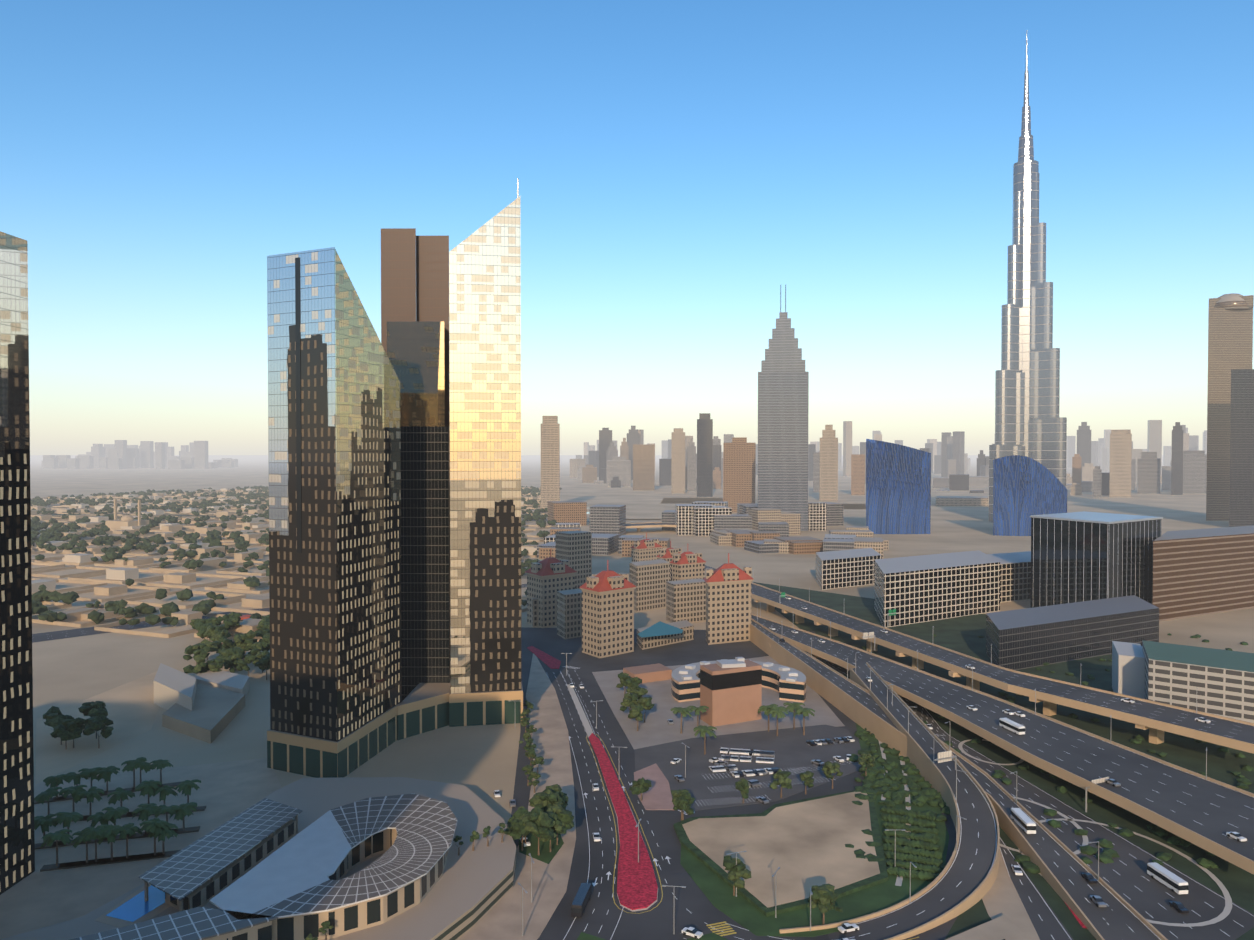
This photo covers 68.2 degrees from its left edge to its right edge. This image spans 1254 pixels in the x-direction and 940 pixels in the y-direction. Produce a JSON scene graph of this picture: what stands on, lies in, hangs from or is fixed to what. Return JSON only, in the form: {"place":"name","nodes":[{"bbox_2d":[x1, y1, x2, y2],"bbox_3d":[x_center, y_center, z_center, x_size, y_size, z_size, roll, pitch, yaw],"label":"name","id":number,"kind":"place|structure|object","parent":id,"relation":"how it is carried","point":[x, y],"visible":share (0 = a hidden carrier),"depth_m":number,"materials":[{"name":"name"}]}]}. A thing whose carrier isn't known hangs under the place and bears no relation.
{"place":"outdoors","nodes":[
{"label":"outdoors","id":0,"kind":"place"},
{"bbox_2d":[0,231,34,894],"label":"edge tower","id":1,"kind":"structure","parent":0,"point":[17,851],"depth_m":233.28,"materials":[{"name":"black glass"}]},
{"bbox_2d":[41,440,237,468],"bbox_3d":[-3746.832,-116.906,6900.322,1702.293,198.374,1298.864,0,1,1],"label":"shore towers","id":2,"kind":"structure","parent":0,"point":[120,454],"depth_m":6486.70,"materials":[{"name":"concrete"}]},
{"bbox_2d":[0,758,281,938],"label":"plaza paving","id":3,"kind":"structure","parent":0,"point":[225,792],"depth_m":259.83,"materials":[{"name":"stone"}]},
{"bbox_2d":[34,782,205,871],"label":"plaza planters","id":4,"kind":"object","parent":3,"relation":"on","point":[76,864],"visible":0.52,"depth_m":254.83,"materials":[{"name":"soil"}]},
{"bbox_2d":[32,584,526,642],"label":"district road","id":5,"kind":"structure","parent":0,"point":[48,636],"depth_m":563.99,"materials":[{"name":"asphalt"}]},
{"bbox_2d":[31,487,554,641],"bbox_3d":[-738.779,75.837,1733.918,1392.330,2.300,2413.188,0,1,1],"label":"district walls","id":6,"kind":"structure","parent":0,"point":[49,562],"depth_m":844.78,"materials":[{"name":"concrete"}]},
{"bbox_2d":[267,247,401,741],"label":"skyscraper","id":7,"kind":"structure","parent":0,"point":[335,628],"depth_m":315.07,"materials":[{"name":"black glass"}]},
{"bbox_2d":[295,257,301,552],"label":"recessed facade strip","id":8,"kind":"object","parent":7,"relation":"attached to","point":[298,404],"visible":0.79,"depth_m":312.01,"materials":[{"name":"grey"}]},
{"bbox_2d":[449,196,521,693],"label":"skyscraper","id":9,"kind":"structure","parent":0,"point":[485,425],"depth_m":369.62,"materials":[{"name":"gold glass"}]},
{"bbox_2d":[458,653,575,939],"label":"sidewalk","id":10,"kind":"structure","parent":0,"point":[501,919],"depth_m":246.31,"materials":[{"name":"concrete"}]},
{"bbox_2d":[582,589,633,657],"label":"apartment building","id":11,"kind":"structure","parent":0,"point":[608,624],"depth_m":497.90,"materials":[{"name":"beige concrete"}]},
{"bbox_2d":[607,457,630,486],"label":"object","id":12,"kind":"structure","parent":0,"point":[620,467],"depth_m":2996.44,"materials":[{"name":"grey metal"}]},
{"bbox_2d":[0,0,1253,454],"label":"sky","id":13,"kind":"structure","parent":0,"point":[677,164],"materials":[{"name":"blue"}]},
{"bbox_2d":[30,455,1253,824],"bbox_3d":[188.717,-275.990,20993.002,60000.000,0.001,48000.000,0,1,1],"label":"ground","id":14,"kind":"structure","parent":0,"point":[480,761],"depth_m":631.65,"materials":[{"name":"sand"}]},
{"bbox_2d":[35,671,158,783],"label":"vacant plot","id":15,"kind":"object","parent":14,"relation":"on","point":[131,707],"visible":0.62,"depth_m":365.43,"materials":[{"name":"sand"}]},
{"bbox_2d":[95,883,170,927],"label":"pool surround","id":16,"kind":"object","parent":14,"relation":"on","point":[113,921],"visible":0.08,"depth_m":207.25,"materials":[{"name":"stone"}]},
{"bbox_2d":[105,885,164,921],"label":"pool water","id":17,"kind":"structure","parent":16,"relation":"on","point":[136,907],"depth_m":212.19,"materials":[{"name":"blue liquid"}]},
{"bbox_2d":[154,663,195,710],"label":"white shed","id":18,"kind":"structure","parent":14,"relation":"on","point":[172,686],"depth_m":395.01,"materials":[{"name":"beige"}]},
{"bbox_2d":[162,683,244,743],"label":"white shed","id":19,"kind":"structure","parent":14,"relation":"on","point":[212,715],"depth_m":370.53,"materials":[{"name":"metal"}]},
{"bbox_2d":[195,670,248,697],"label":"tent roof","id":20,"kind":"structure","parent":14,"relation":"on","point":[235,682],"depth_m":418.92,"materials":[{"name":"beige"}]},
{"bbox_2d":[0,777,515,939],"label":"paved plaza","id":21,"kind":"structure","parent":14,"relation":"on","point":[470,889],"depth_m":231.86,"materials":[{"name":"concrete"}]},
{"bbox_2d":[165,819,295,910],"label":"pergola rooms","id":22,"kind":"object","parent":21,"relation":"on","point":[208,890],"visible":0.29,"depth_m":225.07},
{"bbox_2d":[139,798,301,900],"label":"pergola roof","id":23,"kind":"structure","parent":22,"relation":"on","point":[180,875],"depth_m":228.37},
{"bbox_2d":[204,921,271,939],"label":"building wall","id":24,"kind":"structure","parent":21,"relation":"on","point":[263,931],"depth_m":190.11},
{"bbox_2d":[70,907,277,939],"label":"canopy roof","id":25,"kind":"structure","parent":24,"relation":"on","point":[199,923],"depth_m":188.30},
{"bbox_2d":[272,829,448,939],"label":"curved building wall","id":26,"kind":"structure","parent":21,"relation":"on","point":[365,914],"depth_m":204.16,"materials":[{"name":"concrete"}]},
{"bbox_2d":[210,794,456,919],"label":"curved roof","id":27,"kind":"structure","parent":26,"relation":"on","point":[289,878],"depth_m":218.26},
{"bbox_2d":[31,490,547,639],"bbox_3d":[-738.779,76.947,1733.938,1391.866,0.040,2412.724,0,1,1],"label":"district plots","id":28,"kind":"object","parent":14,"relation":"on","point":[170,629],"depth_m":771.57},
{"bbox_2d":[31,487,540,638],"bbox_3d":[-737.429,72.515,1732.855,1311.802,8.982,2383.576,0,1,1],"label":"houses","id":29,"kind":"structure","parent":28,"relation":"on","point":[185,617],"depth_m":944.32,"materials":[{"name":"concrete"}]},
{"bbox_2d":[31,485,561,625],"bbox_3d":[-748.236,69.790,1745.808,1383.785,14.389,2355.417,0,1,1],"label":"trees","id":30,"kind":"object","parent":14,"relation":"on","point":[131,540],"visible":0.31,"depth_m":1094.42,"materials":[{"name":"plant"}]},
{"bbox_2d":[267,703,399,777],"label":"podium","id":31,"kind":"object","parent":14,"relation":"on","point":[317,757],"visible":0.43,"depth_m":315.73,"materials":[{"name":"glass"}]},
{"bbox_2d":[381,228,415,353],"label":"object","id":32,"kind":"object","parent":14,"relation":"on","point":[398,274],"visible":0.36,"depth_m":396.85,"materials":[{"name":"brown"}]},
{"bbox_2d":[400,426,448,700],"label":"skyscraper","id":33,"kind":"structure","parent":14,"relation":"on","point":[424,554],"depth_m":384.89,"materials":[{"name":"black glass"}]},
{"bbox_2d":[387,321,444,425],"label":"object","id":34,"kind":"object","parent":33,"relation":"on","point":[415,352],"visible":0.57,"depth_m":387.49,"materials":[{"name":"glass"}]},
{"bbox_2d":[398,678,450,739],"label":"podium","id":35,"kind":"object","parent":14,"relation":"on","point":[423,707],"visible":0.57,"depth_m":362.20,"materials":[{"name":"glass"}]},
{"bbox_2d":[416,236,449,677],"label":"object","id":36,"kind":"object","parent":14,"relation":"on","point":[432,278],"visible":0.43,"depth_m":400.82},
{"bbox_2d":[43,628,866,939],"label":"tree trunks","id":37,"kind":"object","parent":14,"relation":"on","point":[447,850],"visible":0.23,"depth_m":274.30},
{"bbox_2d":[34,702,814,847],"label":"palm trees","id":38,"kind":"object","parent":37,"relation":"attached to","point":[156,827],"visible":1,"depth_m":271.73,"materials":[{"name":"green"}]},
{"bbox_2d":[46,612,874,939],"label":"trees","id":39,"kind":"object","parent":14,"relation":"on","point":[560,806],"visible":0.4,"depth_m":311.86,"materials":[{"name":"plant"}]},
{"bbox_2d":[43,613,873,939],"bbox_3d":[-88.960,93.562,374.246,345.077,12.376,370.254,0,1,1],"label":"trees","id":40,"kind":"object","parent":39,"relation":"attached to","point":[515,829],"visible":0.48,"depth_m":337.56,"materials":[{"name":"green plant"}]},
{"bbox_2d":[449,687,522,726],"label":"podium","id":41,"kind":"object","parent":14,"relation":"on","point":[485,708],"visible":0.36,"depth_m":370.36,"materials":[{"name":"glass"}]},
{"bbox_2d":[541,416,559,508],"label":"slim tower","id":42,"kind":"structure","parent":14,"relation":"on","point":[550,458],"depth_m":1797.02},
{"bbox_2d":[527,574,574,627],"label":"apartment building","id":43,"kind":"structure","parent":14,"relation":"on","point":[543,590],"depth_m":580.21,"materials":[{"name":"beige concrete"}]},
{"bbox_2d":[556,530,591,589],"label":"apartment building","id":44,"kind":"structure","parent":14,"relation":"on","point":[574,548],"depth_m":647.27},
{"bbox_2d":[630,559,669,611],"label":"apartment building","id":45,"kind":"structure","parent":14,"relation":"on","point":[649,579],"depth_m":642.57,"materials":[{"name":"concrete"}]},
{"bbox_2d":[539,501,822,558],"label":"buildings","id":46,"kind":"structure","parent":14,"relation":"on","point":[567,511],"depth_m":1069.68,"materials":[{"name":"concrete"}]},
{"bbox_2d":[666,578,705,622],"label":"apartment building","id":47,"kind":"structure","parent":14,"relation":"on","point":[685,599],"depth_m":592.73,"materials":[{"name":"concrete"}]},
{"bbox_2d":[537,502,853,557],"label":"low-rise buildings","id":48,"kind":"structure","parent":14,"relation":"on","point":[608,527],"depth_m":1193.63,"materials":[{"name":"concrete"}]},
{"bbox_2d":[544,501,855,543],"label":"low-rise buildings","id":49,"kind":"structure","parent":14,"relation":"on","point":[695,518],"depth_m":1226.45,"materials":[{"name":"concrete"}]},
{"bbox_2d":[723,437,755,511],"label":"high-rise building","id":50,"kind":"structure","parent":14,"relation":"on","point":[739,465],"depth_m":1694.02,"materials":[{"name":"concrete"}]},
{"bbox_2d":[758,312,808,530],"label":"skyscraper","id":51,"kind":"structure","parent":14,"relation":"on","point":[783,391],"depth_m":1293.28,"materials":[{"name":"grey glass"}]},
{"bbox_2d":[710,505,888,558],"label":"low-rise buildings","id":52,"kind":"structure","parent":14,"relation":"on","point":[864,538],"depth_m":1100.60,"materials":[{"name":"concrete"}]},
{"bbox_2d":[816,548,881,589],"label":"office","id":53,"kind":"structure","parent":14,"relation":"on","point":[844,568],"depth_m":755.68,"materials":[{"name":"concrete"}]},
{"bbox_2d":[570,421,1188,477],"bbox_3d":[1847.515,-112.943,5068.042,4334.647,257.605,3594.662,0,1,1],"label":"cream building","id":54,"kind":"structure","parent":14,"relation":"on","point":[575,464],"depth_m":4325.35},
{"bbox_2d":[576,425,1206,483],"bbox_3d":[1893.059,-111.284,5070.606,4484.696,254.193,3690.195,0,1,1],"label":"buildings","id":55,"kind":"structure","parent":14,"relation":"on","point":[940,462],"depth_m":4229.21,"materials":[{"name":"concrete"}]},
{"bbox_2d":[612,420,1206,483],"bbox_3d":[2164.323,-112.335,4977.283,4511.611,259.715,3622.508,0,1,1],"label":"distant skyscrapers","id":56,"kind":"structure","parent":14,"relation":"on","point":[1154,438],"depth_m":3850.87,"materials":[{"name":"concrete"}]},
{"bbox_2d":[874,550,999,627],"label":"office","id":57,"kind":"structure","parent":14,"relation":"on","point":[919,589],"depth_m":610.12,"materials":[{"name":"concrete"}]},
{"bbox_2d":[987,551,1030,602],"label":"office","id":58,"kind":"structure","parent":14,"relation":"on","point":[1015,576],"depth_m":683.04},
{"bbox_2d":[989,30,1066,522],"bbox_3d":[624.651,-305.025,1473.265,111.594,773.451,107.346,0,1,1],"label":"skyscraper","id":59,"kind":"structure","parent":14,"relation":"on","point":[1030,423],"depth_m":1445.90,"materials":[{"name":"metal"}]},
{"bbox_2d":[845,633,1253,880],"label":"hedges","id":60,"kind":"object","parent":14,"relation":"on","point":[930,870],"visible":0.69,"depth_m":273.82,"materials":[{"name":"plant"}]},
{"bbox_2d":[986,595,1158,669],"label":"office building","id":61,"kind":"structure","parent":14,"relation":"on","point":[1018,639],"depth_m":491.79,"materials":[{"name":"concrete"}]},
{"bbox_2d":[1030,517,1161,607],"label":"office building","id":62,"kind":"structure","parent":14,"relation":"on","point":[1074,561],"depth_m":603.19,"materials":[{"name":"glass"}]},
{"bbox_2d":[1030,511,1162,523],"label":"roof","id":63,"kind":"structure","parent":62,"relation":"on","point":[1098,517],"depth_m":617.43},
{"bbox_2d":[1171,422,1182,494],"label":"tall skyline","id":64,"kind":"structure","parent":14,"relation":"on","point":[1177,464],"depth_m":2402.52},
{"bbox_2d":[1153,525,1253,621],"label":"office building","id":65,"kind":"structure","parent":14,"relation":"on","point":[1198,572],"depth_m":622.53,"materials":[{"name":"concrete"}]},
{"bbox_2d":[633,444,654,489],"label":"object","id":66,"kind":"structure","parent":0,"point":[643,466],"depth_m":2695.34,"materials":[{"name":"beige concrete"}]},
{"bbox_2d":[671,428,684,492],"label":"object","id":67,"kind":"structure","parent":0,"point":[678,460],"depth_m":2494.34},
{"bbox_2d":[697,413,712,496],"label":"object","id":68,"kind":"structure","parent":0,"point":[704,455],"depth_m":2293.66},
{"bbox_2d":[706,581,750,644],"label":"apartment building","id":69,"kind":"structure","parent":0,"point":[728,612],"depth_m":530.41,"materials":[{"name":"beige stone"}]},
{"bbox_2d":[507,627,957,939],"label":"road","id":70,"kind":"structure","parent":0,"point":[655,923],"depth_m":282.54,"materials":[{"name":"asphalt"}]},
{"bbox_2d":[518,832,563,863],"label":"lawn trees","id":71,"kind":"object","parent":70,"relation":"on","point":[546,856],"visible":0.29,"depth_m":255.01,"materials":[{"name":"green plant"}]},
{"bbox_2d":[557,589,581,638],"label":"apartment building","id":72,"kind":"structure","parent":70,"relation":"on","point":[569,614],"depth_m":545.00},
{"bbox_2d":[589,733,657,909],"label":"median flowers","id":73,"kind":"object","parent":70,"relation":"on","point":[637,887],"visible":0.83,"depth_m":249.41,"materials":[{"name":"plant"}]},
{"bbox_2d":[623,663,671,682],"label":"building","id":74,"kind":"structure","parent":70,"relation":"on","point":[652,672],"depth_m":443.20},
{"bbox_2d":[634,763,673,809],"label":"paved area","id":75,"kind":"object","parent":70,"relation":"on","point":[657,795],"visible":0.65,"depth_m":297.28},
{"bbox_2d":[637,620,693,649],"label":"low-rise building","id":76,"kind":"structure","parent":70,"relation":"on","point":[686,634],"depth_m":527.67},
{"bbox_2d":[592,656,844,748],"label":"compound paving","id":77,"kind":"structure","parent":70,"relation":"on","point":[655,728],"depth_m":382.11,"materials":[{"name":"concrete"}]},
{"bbox_2d":[700,660,761,726],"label":"cube building","id":78,"kind":"structure","parent":70,"relation":"on","point":[735,705],"depth_m":372.80,"materials":[{"name":"paint"}]},
{"bbox_2d":[700,669,761,689],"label":"window band","id":79,"kind":"object","parent":78,"relation":"attached to","point":[728,680],"visible":0.93,"depth_m":372.33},
{"bbox_2d":[671,661,805,702],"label":"curved wing","id":80,"kind":"structure","parent":70,"relation":"on","point":[774,677],"depth_m":407.94,"materials":[{"name":"concrete"}]},
{"bbox_2d":[634,725,860,810],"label":"parking lot","id":81,"kind":"structure","parent":70,"relation":"on","point":[792,748],"depth_m":327.37,"materials":[{"name":"asphalt"}]},
{"bbox_2d":[494,598,1239,938],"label":"car wheels","id":82,"kind":"object","parent":81,"relation":"on","point":[846,758],"visible":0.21,"depth_m":306.17,"materials":[{"name":"black"}]},
{"bbox_2d":[494,597,1246,939],"bbox_3d":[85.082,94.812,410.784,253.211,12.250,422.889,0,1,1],"label":"cars","id":83,"kind":"object","parent":82,"relation":"on","point":[1028,821],"visible":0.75,"depth_m":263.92,"materials":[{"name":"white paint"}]},
{"bbox_2d":[571,638,1188,916],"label":"cars","id":84,"kind":"object","parent":82,"relation":"on","point":[581,896],"visible":0.67,"depth_m":223.08,"materials":[{"name":"black paint"}]},
{"bbox_2d":[674,790,887,916],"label":"grass border","id":85,"kind":"object","parent":70,"relation":"on","point":[708,862],"visible":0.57,"depth_m":242.56,"materials":[{"name":"plant"}]},
{"bbox_2d":[682,792,879,907],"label":"sandy lot","id":86,"kind":"structure","parent":70,"relation":"on","point":[801,845],"depth_m":254.90,"materials":[{"name":"sand"}]},
{"bbox_2d":[515,585,1206,935],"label":"street lights","id":87,"kind":"object","parent":70,"relation":"on","point":[885,829],"visible":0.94,"depth_m":269.82,"materials":[{"name":"silver metal"}]},
{"bbox_2d":[780,662,999,939],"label":"curved ramp","id":88,"kind":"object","parent":70,"relation":"on","point":[924,764],"visible":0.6,"depth_m":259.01,"materials":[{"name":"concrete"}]},
{"bbox_2d":[680,723,948,936],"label":"garden lawn","id":89,"kind":"structure","parent":0,"point":[717,890],"depth_m":226.42,"materials":[{"name":"green plant"}]},
{"bbox_2d":[819,425,837,500],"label":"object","id":90,"kind":"structure","parent":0,"point":[828,486],"depth_m":2091.82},
{"bbox_2d":[851,454,864,494],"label":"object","id":91,"kind":"structure","parent":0,"point":[857,474],"depth_m":2390.64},
{"bbox_2d":[866,439,930,533],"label":"blue building","id":92,"kind":"structure","parent":0,"point":[898,488],"depth_m":1238.07,"materials":[{"name":"blue glass"}]},
{"bbox_2d":[750,618,1167,939],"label":"ramp road","id":93,"kind":"structure","parent":0,"point":[1120,918],"depth_m":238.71,"materials":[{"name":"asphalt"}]},
{"bbox_2d":[753,582,1253,939],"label":"interchange ground","id":94,"kind":"structure","parent":0,"point":[960,634],"depth_m":342.04,"materials":[{"name":"green plant"}]},
{"bbox_2d":[946,915,1029,939],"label":"underpass portal deck","id":95,"kind":"structure","parent":94,"relation":"on","point":[1002,927],"depth_m":207.77,"materials":[{"name":"concrete"}]},
{"bbox_2d":[751,582,1253,753],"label":"elevated road","id":96,"kind":"structure","parent":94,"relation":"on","point":[1224,728],"depth_m":391.04,"materials":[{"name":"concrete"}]},
{"bbox_2d":[751,613,1253,874],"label":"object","id":97,"kind":"object","parent":94,"relation":"on","point":[1215,848],"visible":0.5,"depth_m":300.47,"materials":[{"name":"concrete"}]},
{"bbox_2d":[751,615,1253,860],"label":"flyover","id":98,"kind":"object","parent":97,"relation":"on","point":[1212,819],"visible":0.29,"depth_m":304.41,"materials":[{"name":"asphalt"}]},
{"bbox_2d":[982,852,1039,939],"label":"ramp apron","id":99,"kind":"object","parent":94,"relation":"on","point":[1001,897],"visible":0.43,"depth_m":223.43,"materials":[{"name":"concrete"}]},
{"bbox_2d":[818,657,1253,939],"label":"carriageway","id":100,"kind":"structure","parent":94,"relation":"on","point":[1132,872],"depth_m":238.35,"materials":[{"name":"asphalt"}]},
{"bbox_2d":[878,739,1231,926],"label":"garden paths","id":101,"kind":"structure","parent":94,"relation":"on","point":[1225,913],"depth_m":254.43,"materials":[{"name":"concrete"}]},
{"bbox_2d":[1112,641,1144,698],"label":"building","id":102,"kind":"structure","parent":94,"relation":"on","point":[1128,669],"depth_m":398.82,"materials":[{"name":"grey"}]},
{"bbox_2d":[1142,640,1253,722],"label":"building","id":103,"kind":"structure","parent":94,"relation":"on","point":[1222,681],"depth_m":365.66,"materials":[{"name":"concrete"}]},
{"bbox_2d":[993,455,1066,535],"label":"curved blue building","id":104,"kind":"structure","parent":0,"point":[1025,488],"depth_m":1211.46,"materials":[{"name":"blue glass"}]},
{"bbox_2d":[1000,839,1073,939],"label":"slip road","id":105,"kind":"structure","parent":0,"point":[1048,926],"depth_m":221.59,"materials":[{"name":"asphalt"}]},
{"bbox_2d":[1109,429,1131,496],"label":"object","id":106,"kind":"structure","parent":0,"point":[1120,461],"depth_m":2284.49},
{"bbox_2d":[1137,452,1160,493],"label":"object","id":107,"kind":"structure","parent":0,"point":[1148,471],"depth_m":2483.48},
{"bbox_2d":[1183,450,1206,493],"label":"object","id":108,"kind":"structure","parent":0,"point":[1194,471],"depth_m":2482.24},
{"bbox_2d":[1206,293,1253,520],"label":"tall tower","id":109,"kind":"structure","parent":0,"point":[1230,339],"depth_m":1484.50,"materials":[{"name":"concrete"}]},
{"bbox_2d":[1229,369,1253,526],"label":"building","id":110,"kind":"structure","parent":0,"point":[1241,505],"depth_m":1336.98,"materials":[{"name":"concrete"}]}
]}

